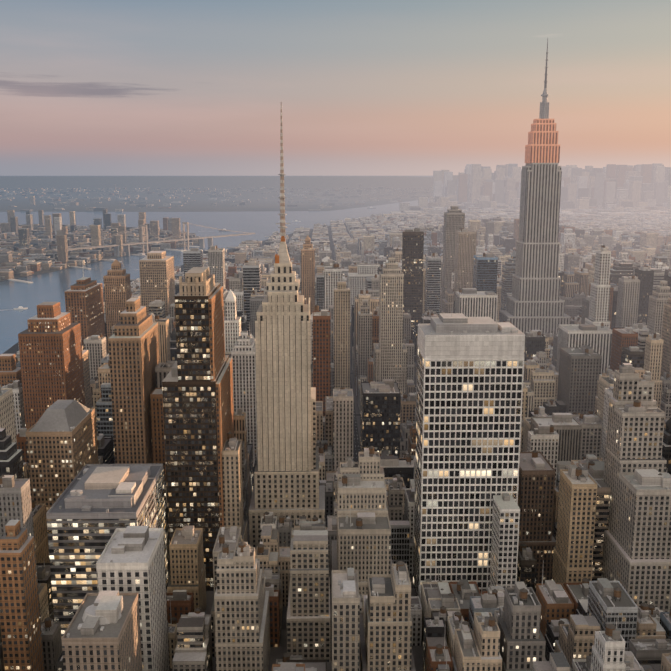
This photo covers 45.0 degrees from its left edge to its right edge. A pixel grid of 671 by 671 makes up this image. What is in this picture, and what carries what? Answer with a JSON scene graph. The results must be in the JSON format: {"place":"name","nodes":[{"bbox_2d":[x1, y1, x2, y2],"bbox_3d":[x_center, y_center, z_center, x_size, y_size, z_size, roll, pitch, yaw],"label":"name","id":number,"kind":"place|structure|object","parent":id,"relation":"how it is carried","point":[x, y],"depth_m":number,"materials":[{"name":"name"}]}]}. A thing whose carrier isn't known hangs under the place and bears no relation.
{"place":"outdoors","nodes":[
{"label":"outdoors","id":0,"kind":"place"},
{"bbox_2d":[0,241,198,280],"bbox_3d":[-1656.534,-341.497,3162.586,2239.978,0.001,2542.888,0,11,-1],"label":"peninsula ground","id":1,"kind":"structure","parent":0,"point":[46,271],"depth_m":2454.48,"materials":[{"name":"grey"}]},
{"bbox_2d":[3,223,415,588],"bbox_3d":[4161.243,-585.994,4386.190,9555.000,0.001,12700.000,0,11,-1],"label":"ground","id":2,"kind":"structure","parent":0,"point":[13,349],"depth_m":1308.08,"materials":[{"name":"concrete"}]},
{"bbox_2d":[0,39,670,670],"bbox_3d":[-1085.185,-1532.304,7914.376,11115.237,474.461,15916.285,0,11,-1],"label":"city buildings","id":3,"kind":"structure","parent":2,"relation":"on","point":[500,489],"depth_m":554.10,"materials":[{"name":"grey concrete"}]},
{"bbox_2d":[168,252,535,670],"bbox_3d":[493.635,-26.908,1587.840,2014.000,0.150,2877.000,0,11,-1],"label":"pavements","id":4,"kind":"structure","parent":2,"relation":"on","point":[281,649],"depth_m":516.95,"materials":[{"name":"grey concrete"}]},
{"bbox_2d":[0,176,432,211],"bbox_3d":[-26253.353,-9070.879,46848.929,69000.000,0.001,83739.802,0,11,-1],"label":"shore","id":5,"kind":"structure","parent":0,"point":[202,202],"depth_m":13964.00,"materials":[{"name":"grey"}]},
{"bbox_2d":[0,176,432,354],"bbox_3d":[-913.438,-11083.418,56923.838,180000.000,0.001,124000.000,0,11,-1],"label":"water surface","id":6,"kind":"object","parent":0,"point":[49,287],"depth_m":3874.47,"materials":[{"name":"blue liquid"}]},
{"bbox_2d":[0,0,670,175],"label":"sky","id":7,"kind":"structure","parent":0,"point":[88,87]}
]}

